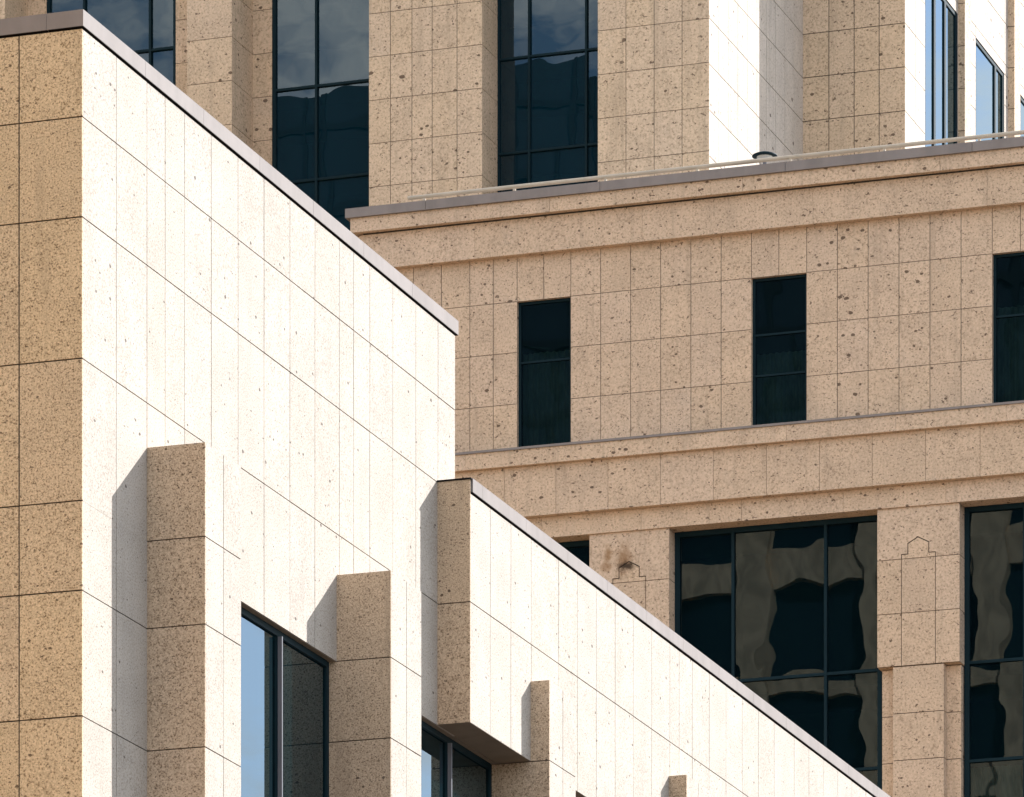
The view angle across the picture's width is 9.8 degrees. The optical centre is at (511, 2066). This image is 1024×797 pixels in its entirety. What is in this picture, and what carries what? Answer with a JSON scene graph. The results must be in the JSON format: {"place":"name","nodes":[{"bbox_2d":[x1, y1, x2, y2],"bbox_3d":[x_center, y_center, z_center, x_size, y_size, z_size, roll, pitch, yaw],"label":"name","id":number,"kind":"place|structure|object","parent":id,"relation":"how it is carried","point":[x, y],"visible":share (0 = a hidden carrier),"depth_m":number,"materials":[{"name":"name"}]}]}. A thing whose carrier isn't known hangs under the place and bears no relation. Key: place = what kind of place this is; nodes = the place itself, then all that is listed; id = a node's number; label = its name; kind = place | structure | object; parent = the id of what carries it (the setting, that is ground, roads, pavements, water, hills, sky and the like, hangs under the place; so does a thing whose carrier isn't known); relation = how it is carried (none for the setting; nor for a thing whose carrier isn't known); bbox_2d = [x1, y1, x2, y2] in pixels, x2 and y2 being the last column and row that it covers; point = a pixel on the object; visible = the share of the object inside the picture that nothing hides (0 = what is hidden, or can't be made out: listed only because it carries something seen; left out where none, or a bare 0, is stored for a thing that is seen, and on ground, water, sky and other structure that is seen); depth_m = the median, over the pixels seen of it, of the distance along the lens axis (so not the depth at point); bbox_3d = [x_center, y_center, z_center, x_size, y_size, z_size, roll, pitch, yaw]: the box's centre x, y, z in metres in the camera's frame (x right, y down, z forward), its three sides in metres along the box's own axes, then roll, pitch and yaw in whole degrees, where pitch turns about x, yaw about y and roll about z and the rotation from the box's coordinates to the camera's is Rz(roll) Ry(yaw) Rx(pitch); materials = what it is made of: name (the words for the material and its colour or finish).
{"place":"outdoors","nodes":[
{"label":"outdoors","id":0,"kind":"place"},
{"bbox_2d":[0,0,1023,230],"bbox_3d":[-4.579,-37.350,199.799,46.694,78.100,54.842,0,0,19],"label":"stone tower","id":1,"kind":"structure","parent":0,"point":[335,109],"depth_m":172.16,"materials":[{"name":"beige stone"}]},
{"bbox_2d":[47,0,175,85],"bbox_3d":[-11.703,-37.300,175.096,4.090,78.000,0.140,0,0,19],"label":"window","id":2,"kind":"structure","parent":1,"relation":"in","point":[147,27],"depth_m":174.78,"materials":[{"name":"black glass"}]},
{"bbox_2d":[272,0,368,230],"bbox_3d":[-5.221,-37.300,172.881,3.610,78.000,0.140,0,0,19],"label":"window","id":3,"kind":"structure","parent":1,"relation":"in","point":[320,48],"depth_m":172.96,"materials":[{"name":"black glass"}]},
{"bbox_2d":[497,0,597,192],"bbox_3d":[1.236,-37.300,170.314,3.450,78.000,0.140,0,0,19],"label":"window","id":4,"kind":"structure","parent":1,"relation":"in","point":[547,50],"depth_m":170.40,"materials":[{"name":"black glass"}]},
{"bbox_2d":[925,0,956,146],"bbox_3d":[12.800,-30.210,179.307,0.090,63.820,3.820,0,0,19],"label":"window","id":5,"kind":"structure","parent":1,"relation":"in","point":[940,18],"depth_m":179.41,"materials":[{"name":"blue glass"}]},
{"bbox_2d":[976,39,1003,140],"bbox_3d":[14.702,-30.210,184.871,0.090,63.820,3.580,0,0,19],"label":"window","id":6,"kind":"structure","parent":1,"relation":"in","point":[989,77],"depth_m":184.92,"materials":[{"name":"blue glass"}]},
{"bbox_2d":[1020,95,1023,136],"bbox_3d":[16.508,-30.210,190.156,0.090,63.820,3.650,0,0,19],"label":"window","id":7,"kind":"structure","parent":1,"relation":"in","point":[1021,99],"depth_m":188.89,"materials":[{"name":"blue glass"}]},
{"bbox_2d":[752,151,776,163],"bbox_3d":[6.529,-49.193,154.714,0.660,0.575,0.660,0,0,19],"label":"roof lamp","id":8,"kind":"object","parent":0,"point":[762,154],"visible":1,"depth_m":154.53,"materials":[{"name":"metal"}]},
{"label":"plaza","id":9,"kind":"structure","parent":0,"visible":0},
{"bbox_2d":[0,9,890,796],"bbox_3d":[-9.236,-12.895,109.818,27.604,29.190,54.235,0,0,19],"label":"stone building","id":10,"kind":"structure","parent":9,"relation":"on","point":[258,537],"depth_m":86.03,"materials":[{"name":"stone"}]},
{"bbox_2d":[240,607,328,796],"bbox_3d":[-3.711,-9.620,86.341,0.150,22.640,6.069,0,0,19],"label":"window","id":11,"kind":"structure","parent":10,"relation":"in","point":[285,684],"depth_m":87.18,"materials":[{"name":"glass"}]},
{"bbox_2d":[420,720,491,796],"bbox_3d":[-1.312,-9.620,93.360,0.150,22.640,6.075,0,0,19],"label":"window","id":12,"kind":"structure","parent":10,"relation":"in","point":[448,768],"depth_m":94.20,"materials":[{"name":"glass"}]},
{"label":"ground","id":13,"kind":"structure","parent":0,"visible":0},
{"bbox_2d":[345,136,1023,796],"bbox_3d":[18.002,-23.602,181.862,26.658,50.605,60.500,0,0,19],"label":"stone office","id":14,"kind":"structure","parent":13,"relation":"on","point":[759,430],"depth_m":154.30,"materials":[{"name":"stone"}]},
{"bbox_2d":[518,298,570,446],"bbox_3d":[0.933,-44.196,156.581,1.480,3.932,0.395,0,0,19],"label":"window","id":15,"kind":"structure","parent":14,"relation":"in","point":[544,326],"depth_m":156.44,"materials":[{"name":"black glass"}]},
{"bbox_2d":[559,540,588,565],"bbox_3d":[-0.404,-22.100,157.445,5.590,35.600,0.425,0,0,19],"label":"window","id":16,"kind":"structure","parent":14,"relation":"in","point":[580,549],"depth_m":156.56,"materials":[{"name":"black glass"}]},
{"bbox_2d":[407,130,1023,200],"bbox_3d":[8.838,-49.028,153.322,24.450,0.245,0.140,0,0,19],"label":"pipe rail","id":17,"kind":"object","parent":14,"relation":"on","point":[741,162],"visible":1,"depth_m":154.49,"materials":[{"name":"grey metal"}]},
{"bbox_2d":[675,515,882,789],"bbox_3d":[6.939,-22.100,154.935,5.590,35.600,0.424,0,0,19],"label":"window","id":18,"kind":"structure","parent":14,"relation":"in","point":[787,610],"depth_m":154.62,"materials":[{"name":"black glass"}]},
{"bbox_2d":[753,274,806,424],"bbox_3d":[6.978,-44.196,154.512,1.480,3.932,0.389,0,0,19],"label":"window","id":19,"kind":"structure","parent":14,"relation":"in","point":[779,303],"depth_m":154.39,"materials":[{"name":"black glass"}]},
{"bbox_2d":[964,502,1023,796],"bbox_3d":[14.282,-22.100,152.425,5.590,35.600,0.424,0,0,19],"label":"window","id":20,"kind":"structure","parent":14,"relation":"in","point":[993,534],"depth_m":152.97,"materials":[{"name":"black glass"}]},
{"bbox_2d":[993,252,1023,402],"bbox_3d":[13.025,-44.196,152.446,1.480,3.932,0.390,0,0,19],"label":"window","id":21,"kind":"structure","parent":14,"relation":"in","point":[1008,269],"depth_m":152.41,"materials":[{"name":"black glass"}]}
]}

